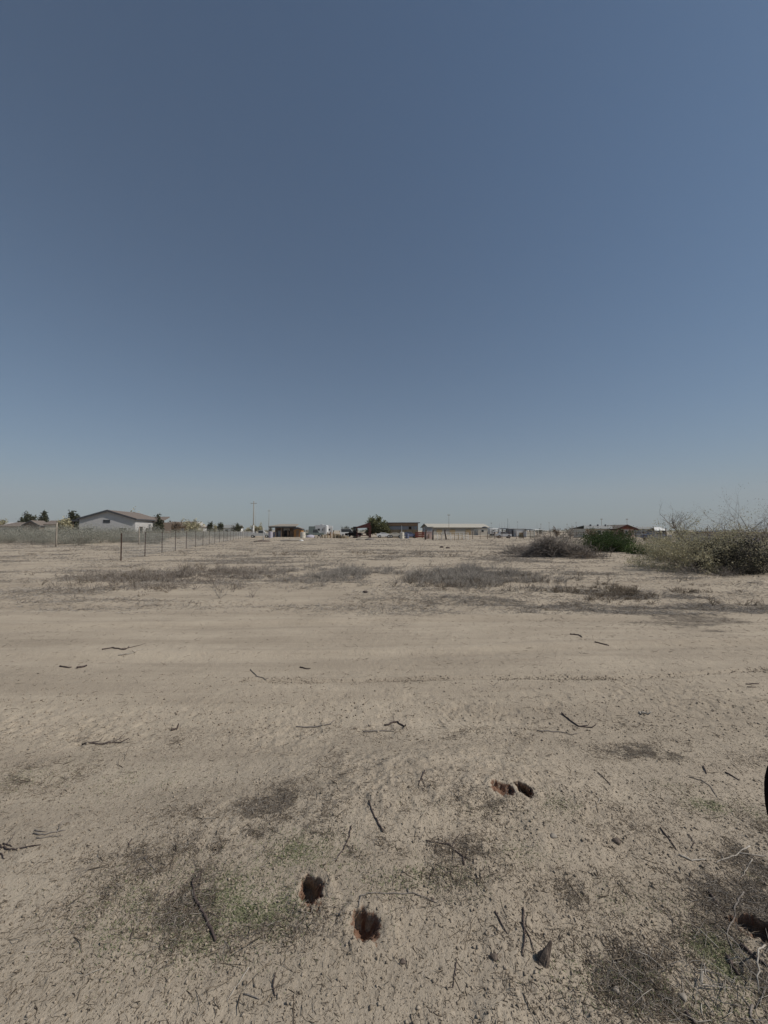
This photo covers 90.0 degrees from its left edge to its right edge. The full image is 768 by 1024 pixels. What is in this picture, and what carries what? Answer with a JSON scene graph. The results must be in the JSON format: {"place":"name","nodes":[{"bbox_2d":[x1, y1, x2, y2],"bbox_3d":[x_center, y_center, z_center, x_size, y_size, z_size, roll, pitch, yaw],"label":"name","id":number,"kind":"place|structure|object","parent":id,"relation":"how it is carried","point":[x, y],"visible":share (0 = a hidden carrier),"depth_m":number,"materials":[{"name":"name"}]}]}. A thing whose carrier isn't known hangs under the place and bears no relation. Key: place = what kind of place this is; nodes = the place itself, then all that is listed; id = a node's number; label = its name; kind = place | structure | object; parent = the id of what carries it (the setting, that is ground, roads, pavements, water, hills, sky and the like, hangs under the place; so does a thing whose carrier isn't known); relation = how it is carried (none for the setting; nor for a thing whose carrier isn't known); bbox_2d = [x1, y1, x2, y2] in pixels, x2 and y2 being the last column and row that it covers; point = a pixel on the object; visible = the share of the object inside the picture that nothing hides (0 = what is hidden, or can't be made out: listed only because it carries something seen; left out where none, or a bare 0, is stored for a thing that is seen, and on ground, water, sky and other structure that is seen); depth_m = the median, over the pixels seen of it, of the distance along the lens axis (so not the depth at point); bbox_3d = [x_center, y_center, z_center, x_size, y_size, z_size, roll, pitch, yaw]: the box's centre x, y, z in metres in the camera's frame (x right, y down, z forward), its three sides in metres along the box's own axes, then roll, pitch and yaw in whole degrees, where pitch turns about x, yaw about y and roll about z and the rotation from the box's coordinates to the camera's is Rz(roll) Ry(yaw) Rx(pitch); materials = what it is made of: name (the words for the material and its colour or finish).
{"place":"outdoors","nodes":[
{"label":"outdoors","id":0,"kind":"place"},
{"bbox_2d":[0,530,767,1023],"bbox_3d":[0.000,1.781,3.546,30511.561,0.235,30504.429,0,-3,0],"label":"ground","id":1,"kind":"structure","parent":0,"point":[246,648],"depth_m":2.60,"materials":[{"name":"soil"}]},
{"bbox_2d":[0,533,21,543],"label":"scrub bush","id":2,"kind":"object","parent":1,"relation":"on","point":[6,540],"visible":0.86,"depth_m":47.31,"materials":[{"name":"grey plant"}]},
{"bbox_2d":[0,531,32,542],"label":"scrub bush","id":3,"kind":"object","parent":1,"relation":"on","point":[14,537],"visible":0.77,"depth_m":47.78,"materials":[{"name":"grey plant"}]},
{"bbox_2d":[0,831,40,858],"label":"twig bundle","id":4,"kind":"object","parent":1,"relation":"on","point":[4,846],"visible":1,"depth_m":1.99,"materials":[{"name":"grey plant"}]},
{"bbox_2d":[0,520,57,532],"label":"brown roofed house","id":5,"kind":"structure","parent":1,"relation":"on","point":[52,523],"depth_m":111.33,"materials":[{"name":"grey paint"}]},
{"bbox_2d":[17,510,40,521],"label":"desert tree","id":6,"kind":"object","parent":1,"relation":"on","point":[27,517],"visible":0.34,"depth_m":133.57,"materials":[{"name":"green plant"}]},
{"bbox_2d":[16,534,51,543],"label":"scrub bush","id":7,"kind":"object","parent":1,"relation":"on","point":[20,539],"visible":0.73,"depth_m":44.40,"materials":[{"name":"grey plant"}]},
{"bbox_2d":[14,522,58,541],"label":"scrub bush","id":8,"kind":"object","parent":1,"relation":"on","point":[32,534],"visible":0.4,"depth_m":51.21,"materials":[{"name":"grey plant"}]},
{"bbox_2d":[11,524,63,542],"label":"scrub bush","id":9,"kind":"object","parent":1,"relation":"on","point":[35,531],"visible":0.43,"depth_m":50.03,"materials":[{"name":"grey plant"}]},
{"bbox_2d":[38,511,48,521],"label":"desert tree","id":10,"kind":"object","parent":1,"relation":"on","point":[44,517],"visible":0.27,"depth_m":139.82,"materials":[{"name":"green plant"}]},
{"bbox_2d":[33,819,64,838],"bbox_3d":[-1.814,1.727,2.077,0.178,0.037,0.114,1,-3,-17],"label":"twig bundle","id":11,"kind":"object","parent":1,"relation":"on","point":[48,832],"visible":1,"depth_m":2.08,"materials":[{"name":"grey wood"}]},
{"bbox_2d":[30,530,80,544],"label":"scrub bush","id":12,"kind":"object","parent":1,"relation":"on","point":[49,536],"visible":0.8,"depth_m":44.21,"materials":[{"name":"grey plant"}]},
{"bbox_2d":[55,515,74,534],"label":"desert tree","id":13,"kind":"object","parent":1,"relation":"on","point":[64,522],"visible":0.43,"depth_m":61.35,"materials":[{"name":"yellow plant"}]},
{"bbox_2d":[66,510,80,529],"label":"conical tree","id":14,"kind":"object","parent":1,"relation":"on","point":[73,515],"visible":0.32,"depth_m":83.63,"materials":[{"name":"green plant"}]},
{"bbox_2d":[45,524,109,543],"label":"scrub bush","id":15,"kind":"object","parent":1,"relation":"on","point":[72,534],"visible":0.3,"depth_m":47.33,"materials":[{"name":"grey plant"}]},
{"bbox_2d":[52,523,103,544],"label":"scrub bush","id":16,"kind":"object","parent":1,"relation":"on","point":[83,539],"visible":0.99,"depth_m":42.13,"materials":[{"name":"grey plant"}]},
{"bbox_2d":[63,524,109,542],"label":"scrub bush","id":17,"kind":"object","parent":1,"relation":"on","point":[86,530],"visible":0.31,"depth_m":49.11,"materials":[{"name":"grey plant"}]},
{"bbox_2d":[61,521,118,543],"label":"scrub bush","id":18,"kind":"object","parent":1,"relation":"on","point":[96,535],"visible":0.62,"depth_m":48.19,"materials":[{"name":"grey plant"}]},
{"bbox_2d":[68,522,133,542],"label":"scrub bush","id":19,"kind":"object","parent":1,"relation":"on","point":[104,534],"visible":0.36,"depth_m":50.91,"materials":[{"name":"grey plant"}]},
{"bbox_2d":[82,733,128,744],"bbox_3d":[-2.207,1.816,3.063,0.361,0.048,0.087,0,-3,-8],"label":"stick","id":20,"kind":"object","parent":1,"relation":"on","point":[93,742],"visible":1,"depth_m":3.03,"materials":[{"name":"wood"}]},
{"bbox_2d":[67,510,155,534],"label":"gabled house","id":21,"kind":"structure","parent":1,"relation":"on","point":[106,518],"depth_m":70.22,"materials":[{"name":"grey paint"}]},
{"bbox_2d":[106,525,141,541],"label":"scrub bush","id":22,"kind":"object","parent":1,"relation":"on","point":[123,533],"visible":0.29,"depth_m":56.97,"materials":[{"name":"grey plant"}]},
{"bbox_2d":[127,524,166,542],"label":"scrub bush","id":23,"kind":"object","parent":1,"relation":"on","point":[141,535],"visible":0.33,"depth_m":51.56,"materials":[{"name":"grey plant"}]},
{"bbox_2d":[131,523,172,543],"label":"scrub bush","id":24,"kind":"object","parent":1,"relation":"on","point":[155,535],"visible":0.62,"depth_m":48.37,"materials":[{"name":"grey plant"}]},
{"bbox_2d":[140,527,167,543],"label":"scrub bush","id":25,"kind":"object","parent":1,"relation":"on","point":[150,535],"visible":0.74,"depth_m":47.53,"materials":[{"name":"grey plant"}]},
{"bbox_2d":[151,514,164,533],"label":"conical tree","id":26,"kind":"object","parent":1,"relation":"on","point":[158,523],"visible":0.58,"depth_m":75.79,"materials":[{"name":"green plant"}]},
{"bbox_2d":[152,517,170,537],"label":"porch wing","id":27,"kind":"structure","parent":1,"relation":"on","point":[167,526],"depth_m":81.45,"materials":[{"name":"white paint"}]},
{"bbox_2d":[168,520,187,532],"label":"desert tree","id":28,"kind":"object","parent":1,"relation":"on","point":[175,526],"visible":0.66,"depth_m":99.87,"materials":[{"name":"green plant"}]},
{"bbox_2d":[18,561,349,602],"bbox_3d":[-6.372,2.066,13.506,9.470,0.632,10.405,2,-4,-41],"label":"dry brush","id":29,"kind":"object","parent":1,"relation":"on","point":[186,574],"visible":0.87,"depth_m":12.94,"materials":[{"name":"brown plant"}]},
{"bbox_2d":[120,530,254,560],"bbox_3d":[-25.817,4.125,65.838,0.094,2.018,92.652,1,-3,-14],"label":"wire fence","id":30,"kind":"object","parent":1,"relation":"on","point":[175,546],"visible":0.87,"depth_m":34.37,"materials":[{"name":"metal"}]},
{"bbox_2d":[182,518,204,532],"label":"desert tree","id":31,"kind":"object","parent":1,"relation":"on","point":[191,525],"visible":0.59,"depth_m":104.11,"materials":[{"name":"yellow plant"}]},
{"bbox_2d":[185,525,217,539],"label":"scrub bush","id":32,"kind":"object","parent":1,"relation":"on","point":[197,534],"visible":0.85,"depth_m":66.50,"materials":[{"name":"grey plant"}]},
{"bbox_2d":[185,866,223,940],"bbox_3d":[-0.775,1.685,1.655,0.136,0.045,0.330,1,-3,-18],"label":"stick","id":33,"kind":"object","parent":1,"relation":"on","point":[209,925],"visible":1,"depth_m":1.61,"materials":[{"name":"brown wood"}]},
{"bbox_2d":[223,525,243,531],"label":"white cottage","id":34,"kind":"structure","parent":1,"relation":"on","point":[226,527],"depth_m":139.93,"materials":[{"name":"paint"}]},
{"bbox_2d":[230,523,242,531],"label":"desert tree","id":35,"kind":"object","parent":1,"relation":"on","point":[237,527],"visible":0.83,"depth_m":129.05,"materials":[{"name":"green plant"}]},
{"bbox_2d":[244,524,264,532],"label":"desert tree","id":36,"kind":"object","parent":1,"relation":"on","point":[256,528],"visible":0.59,"depth_m":118.89,"materials":[{"name":"green plant"}]},
{"bbox_2d":[248,530,267,537],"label":"parked pickup","id":37,"kind":"object","parent":1,"relation":"on","point":[259,533],"visible":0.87,"depth_m":87.08,"materials":[{"name":"white metal"}]},
{"bbox_2d":[268,524,298,536],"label":"ramada","id":38,"kind":"object","parent":1,"relation":"on","point":[282,528],"visible":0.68,"depth_m":96.84,"materials":[{"name":"brown wood"}]},
{"bbox_2d":[293,527,303,536],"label":"orange shed","id":39,"kind":"structure","parent":1,"relation":"on","point":[297,530],"depth_m":94.83,"materials":[{"name":"brown wood"}]},
{"bbox_2d":[305,529,323,535],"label":"parked pickup","id":40,"kind":"object","parent":1,"relation":"on","point":[315,531],"visible":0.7,"depth_m":99.13,"materials":[{"name":"grey metal"}]},
{"bbox_2d":[315,524,329,535],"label":"camper trailer","id":41,"kind":"object","parent":1,"relation":"on","point":[322,528],"visible":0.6,"depth_m":105.90,"materials":[{"name":"white metal"}]},
{"bbox_2d":[212,561,453,598],"bbox_3d":[-1.671,2.137,14.328,9.429,0.541,9.614,2,-3,-30],"label":"dry brush","id":42,"kind":"object","parent":1,"relation":"on","point":[339,571],"visible":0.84,"depth_m":13.55,"materials":[{"name":"brown plant"}]},
{"bbox_2d":[356,522,370,537],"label":"open shelter","id":43,"kind":"object","parent":1,"relation":"on","point":[367,525],"visible":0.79,"depth_m":82.74,"materials":[{"name":"red metal"}]},
{"bbox_2d":[365,514,389,535],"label":"desert tree","id":44,"kind":"object","parent":1,"relation":"on","point":[377,525],"visible":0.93,"depth_m":88.31,"materials":[{"name":"green plant"}]},
{"bbox_2d":[123,549,640,559],"bbox_3d":[4.781,2.720,26.021,43.533,0.495,10.160,0,-3,0],"label":"dry brush","id":45,"kind":"object","parent":1,"relation":"on","point":[364,552],"visible":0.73,"depth_m":25.61,"materials":[{"name":"brown plant"}]},
{"bbox_2d":[0,537,767,610],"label":"fallen stalks","id":46,"kind":"object","parent":1,"relation":"on","point":[362,582],"visible":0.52,"depth_m":12.07,"materials":[{"name":"brown plant"}]},
{"bbox_2d":[0,672,767,1023],"bbox_3d":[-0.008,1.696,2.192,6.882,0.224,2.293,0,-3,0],"label":"twig litter","id":47,"kind":"object","parent":1,"relation":"on","point":[516,964],"visible":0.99,"depth_m":1.68,"materials":[{"name":"brown wood"}]},
{"bbox_2d":[0,666,767,1023],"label":"soil crumbs","id":48,"kind":"object","parent":1,"relation":"on","point":[278,996],"visible":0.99,"depth_m":1.88,"materials":[{"name":"beige soil"}]},
{"bbox_2d":[0,538,767,615],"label":"dead weeds","id":49,"kind":"object","parent":1,"relation":"on","point":[710,606],"visible":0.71,"depth_m":11.57,"materials":[{"name":"brown plant"}]},
{"bbox_2d":[0,746,767,1023],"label":"grass sprouts","id":50,"kind":"object","parent":1,"relation":"on","point":[708,946],"depth_m":1.60,"materials":[{"name":"plant"}]},
{"bbox_2d":[358,888,436,906],"bbox_3d":[0.057,1.666,1.663,0.340,0.026,0.062,0,-3,-5],"label":"root","id":51,"kind":"object","parent":1,"relation":"on","point":[392,893],"visible":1,"depth_m":1.67,"materials":[{"name":"brown wood"}]},
{"bbox_2d":[385,522,419,537],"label":"plywood barn","id":52,"kind":"structure","parent":1,"relation":"on","point":[399,527],"depth_m":87.94,"materials":[{"name":"beige wood"}]},
{"bbox_2d":[426,833,472,864],"bbox_3d":[0.323,1.647,1.867,0.213,0.028,0.156,1,-3,-12],"label":"root","id":53,"kind":"object","parent":1,"relation":"on","point":[463,857],"visible":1,"depth_m":1.88,"materials":[{"name":"brown plant"}]},
{"bbox_2d":[420,524,489,534],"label":"metal stable","id":54,"kind":"structure","parent":1,"relation":"on","point":[468,529],"depth_m":140.20,"materials":[{"name":"beige metal"}]},
{"bbox_2d":[334,557,620,592],"bbox_3d":[2.499,2.108,14.168,9.078,0.743,8.613,0,-3,0],"label":"dry brush","id":55,"kind":"object","parent":1,"relation":"on","point":[471,572],"visible":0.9,"depth_m":12.33,"materials":[{"name":"brown plant"}]},
{"bbox_2d":[474,526,489,534],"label":"cream building","id":56,"kind":"structure","parent":1,"relation":"on","point":[481,531],"depth_m":127.83,"materials":[{"name":"paint"}]},
{"bbox_2d":[489,953,497,961],"bbox_3d":[0.416,1.690,1.460,0.030,0.018,0.028,-1,-3,19],"label":"stone","id":57,"kind":"object","parent":1,"relation":"on","point":[491,955],"visible":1,"depth_m":1.46,"materials":[{"name":"grey stone"}]},
{"bbox_2d":[243,528,759,532],"bbox_3d":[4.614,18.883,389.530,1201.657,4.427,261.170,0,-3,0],"label":"scrub","id":58,"kind":"object","parent":1,"relation":"on","point":[565,529],"visible":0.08,"depth_m":306.15,"materials":[{"name":"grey plant"}]},
{"bbox_2d":[478,540,529,553],"bbox_3d":[9.405,2.666,27.427,6.461,1.565,2.782,0,-3,0],"label":"brush pile","id":59,"kind":"object","parent":1,"relation":"on","point":[513,549],"visible":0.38,"depth_m":26.89,"materials":[{"name":"grey wood"}]},
{"bbox_2d":[472,531,550,538],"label":"corral fence","id":60,"kind":"object","parent":1,"relation":"on","point":[523,536],"visible":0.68,"depth_m":71.64,"materials":[{"name":"metal"}]},
{"bbox_2d":[513,529,525,535],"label":"box shed","id":61,"kind":"structure","parent":1,"relation":"on","point":[517,532],"depth_m":96.88,"materials":[{"name":"white paint"}]},
{"bbox_2d":[520,907,536,957],"bbox_3d":[0.567,1.683,1.543,0.053,0.029,0.174,0,-3,9],"label":"stick","id":62,"kind":"object","parent":1,"relation":"on","point":[524,926],"visible":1,"depth_m":1.54,"materials":[{"name":"brown wood"}]},
{"bbox_2d":[536,940,551,968],"bbox_3d":[0.602,1.671,1.444,0.072,0.095,0.046,0,-3,0],"label":"stone","id":63,"kind":"object","parent":1,"relation":"on","point":[543,956],"visible":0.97,"depth_m":1.44,"materials":[{"name":"grey stone"}]},
{"bbox_2d":[508,526,587,549],"bbox_3d":[15.046,2.277,32.940,10.586,2.652,3.055,0,-3,0],"label":"brush pile","id":64,"kind":"object","parent":1,"relation":"on","point":[564,534],"visible":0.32,"depth_m":32.36,"materials":[{"name":"brown plant"}]},
{"bbox_2d":[486,532,618,557],"bbox_3d":[10.385,2.095,24.395,8.790,2.379,2.888,0,-3,0],"label":"brush pile","id":65,"kind":"object","parent":1,"relation":"on","point":[547,548],"visible":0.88,"depth_m":23.83,"materials":[{"name":"plant"}]},
{"bbox_2d":[562,543,611,558],"bbox_3d":[11.788,2.448,22.976,3.518,1.568,2.207,0,-3,0],"label":"brush pile","id":66,"kind":"object","parent":1,"relation":"on","point":[585,555],"visible":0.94,"depth_m":22.75,"materials":[{"name":"plant"}]},
{"bbox_2d":[570,524,638,537],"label":"red gabled house","id":67,"kind":"structure","parent":1,"relation":"on","point":[626,528],"depth_m":85.44,"materials":[{"name":"pink paint"}]},
{"bbox_2d":[573,525,638,551],"bbox_3d":[17.223,1.993,29.825,5.772,2.270,4.560,1,-3,-23],"label":"green bush","id":68,"kind":"object","parent":1,"relation":"on","point":[604,542],"visible":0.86,"depth_m":29.06,"materials":[{"name":"green plant"}]},
{"bbox_2d":[556,532,660,538],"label":"corral fence","id":69,"kind":"object","parent":1,"relation":"on","point":[603,532],"visible":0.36,"depth_m":62.10,"materials":[{"name":"metal"}]},
{"bbox_2d":[474,577,766,609],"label":"dry brush","id":70,"kind":"object","parent":1,"relation":"on","point":[628,589],"visible":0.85,"depth_m":9.96,"materials":[{"name":"brown plant"}]},
{"bbox_2d":[621,541,641,553],"bbox_3d":[17.921,2.538,27.109,2.454,0.922,1.955,0,-3,0],"label":"leafy weed","id":71,"kind":"object","parent":1,"relation":"on","point":[629,548],"visible":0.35,"depth_m":26.85,"materials":[{"name":"green plant"}]},
{"bbox_2d":[626,542,655,554],"bbox_3d":[18.436,2.494,26.180,3.364,0.920,1.951,0,-3,0],"label":"leafy weed","id":72,"kind":"object","parent":1,"relation":"on","point":[639,550],"visible":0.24,"depth_m":26.01,"materials":[{"name":"green plant"}]},
{"bbox_2d":[634,527,652,536],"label":"grey roofed shed","id":73,"kind":"structure","parent":1,"relation":"on","point":[642,529],"depth_m":91.91,"materials":[{"name":"metal"}]},
{"bbox_2d":[622,532,723,568],"bbox_3d":[13.233,1.700,17.462,4.455,1.672,4.001,0,-3,0],"label":"olive bush","id":74,"kind":"object","parent":1,"relation":"on","point":[628,559],"visible":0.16,"depth_m":17.42,"materials":[{"name":"green plant"}]},
{"bbox_2d":[600,909,767,1023],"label":"dead stems","id":75,"kind":"object","parent":1,"relation":"on","point":[704,970],"visible":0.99,"depth_m":1.40,"materials":[{"name":"plant"}]},
{"bbox_2d":[657,503,715,545],"bbox_3d":[13.090,0.874,16.816,2.105,3.184,2.320,0,-3,0],"label":"bare sapling","id":76,"kind":"object","parent":1,"relation":"on","point":[675,525],"visible":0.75,"depth_m":16.88,"materials":[{"name":"grey plant"}]},
{"bbox_2d":[639,526,744,554],"bbox_3d":[16.852,1.627,20.998,4.588,2.158,4.717,3,-4,-45],"label":"olive bush","id":77,"kind":"object","parent":1,"relation":"on","point":[672,540],"visible":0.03,"depth_m":21.35,"materials":[{"name":"green plant"}]},
{"bbox_2d":[653,558,733,573],"bbox_3d":[11.516,1.944,14.516,3.238,0.904,1.703,0,-3,0],"label":"dead bush","id":78,"kind":"object","parent":1,"relation":"on","point":[688,571],"visible":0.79,"depth_m":14.41,"materials":[{"name":"brown plant"}]},
{"bbox_2d":[624,522,766,572],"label":"olive bush","id":79,"kind":"object","parent":1,"relation":"on","point":[667,548],"visible":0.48,"depth_m":15.44,"materials":[{"name":"green plant"}]},
{"bbox_2d":[627,508,767,564],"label":"olive bush","id":80,"kind":"object","parent":1,"relation":"on","point":[729,534],"visible":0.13,"depth_m":16.57,"materials":[{"name":"green plant"}]},
{"bbox_2d":[630,509,767,574],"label":"olive bush","id":81,"kind":"object","parent":1,"relation":"on","point":[684,555],"visible":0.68,"depth_m":15.20,"materials":[{"name":"green plant"}]},
{"bbox_2d":[669,522,767,573],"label":"dark shrub","id":82,"kind":"object","parent":1,"relation":"on","point":[751,551],"visible":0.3,"depth_m":14.65,"materials":[{"name":"green plant"}]},
{"bbox_2d":[674,531,767,543],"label":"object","id":83,"kind":"structure","parent":1,"relation":"on","point":[720,535],"depth_m":46.09,"materials":[{"name":"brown wood"}]},
{"bbox_2d":[680,526,767,575],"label":"dark shrub","id":84,"kind":"object","parent":1,"relation":"on","point":[733,550],"visible":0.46,"depth_m":14.44,"materials":[{"name":"green plant"}]},
{"bbox_2d":[697,565,752,576],"bbox_3d":[12.272,2.038,13.917,2.231,0.660,1.665,1,-3,-25],"label":"dead bush","id":85,"kind":"object","parent":1,"relation":"on","point":[725,572],"visible":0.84,"depth_m":13.77,"materials":[{"name":"brown plant"}]},
{"bbox_2d":[686,508,767,550],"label":"bare tree","id":86,"kind":"object","parent":1,"relation":"on","point":[762,536],"visible":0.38,"depth_m":19.52,"materials":[{"name":"grey plant"}]},
{"bbox_2d":[688,536,767,576],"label":"dark shrub","id":87,"kind":"object","parent":1,"relation":"on","point":[747,570],"visible":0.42,"depth_m":14.47,"materials":[{"name":"green plant"}]},
{"bbox_2d":[691,484,767,558],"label":"bare tree","id":88,"kind":"object","parent":1,"relation":"on","point":[743,521],"visible":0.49,"depth_m":21.36,"materials":[{"name":"grey plant"}]},
{"bbox_2d":[725,955,739,975],"bbox_3d":[1.319,1.716,1.454,0.014,0.016,0.063,-1,-3,14],"label":"stick","id":89,"kind":"object","parent":1,"relation":"on","point":[732,965],"visible":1,"depth_m":1.45,"materials":[{"name":"wood"}]},
{"bbox_2d":[726,891,744,949],"bbox_3d":[1.481,1.711,1.620,0.328,0.042,0.026,2,-4,-40],"label":"root","id":90,"kind":"object","parent":1,"relation":"on","point":[743,892],"visible":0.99,"depth_m":1.62,"materials":[{"name":"grey wood"}]},
{"bbox_2d":[716,845,765,878],"bbox_3d":[1.752,1.698,1.873,0.270,0.017,0.093,1,-3,-23],"label":"branch","id":91,"kind":"object","parent":1,"relation":"on","point":[741,853],"visible":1,"depth_m":1.90,"materials":[{"name":"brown wood"}]},
{"bbox_2d":[731,988,765,1022],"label":"twig","id":92,"kind":"object","parent":1,"relation":"on","point":[751,1006],"visible":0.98,"depth_m":1.33,"materials":[{"name":"grey wood"}]},
{"bbox_2d":[740,943,767,966],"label":"stick","id":93,"kind":"object","parent":1,"relation":"on","point":[747,950],"visible":0.92,"depth_m":1.49,"materials":[{"name":"brown wood"}]},
{"bbox_2d":[756,944,765,993],"bbox_3d":[1.403,1.684,1.433,0.191,0.071,0.016,2,-4,-39],"label":"stick","id":94,"kind":"object","parent":1,"relation":"on","point":[758,949],"visible":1,"depth_m":1.42,"materials":[{"name":"grey wood"}]},
{"bbox_2d":[764,766,767,814],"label":"tire","id":95,"kind":"object","parent":1,"relation":"on","point":[766,788],"visible":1,"depth_m":0.78,"materials":[{"name":"black rubber"}]},
{"bbox_2d":[0,724,767,1023],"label":"matted grass","id":96,"kind":"structure","parent":0,"point":[608,969],"depth_m":1.67,"materials":[{"name":"brown plant"}]},
{"bbox_2d":[0,582,767,732],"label":"field twigs","id":97,"kind":"object","parent":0,"point":[433,656],"visible":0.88,"depth_m":5.40,"materials":[{"name":"brown wood"}]},
{"bbox_2d":[0,0,767,529],"label":"sky","id":98,"kind":"structure","parent":0,"point":[338,264],"materials":[{"name":"blue"}]},
{"bbox_2d":[645,527,667,533],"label":"white roofed shed","id":99,"kind":"structure","parent":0,"point":[658,529],"depth_m":84.75,"materials":[{"name":"paint"}]},
{"bbox_2d":[641,532,671,540],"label":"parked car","id":100,"kind":"object","parent":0,"point":[645,535],"visible":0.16,"depth_m":61.30,"materials":[{"name":"grey metal"}]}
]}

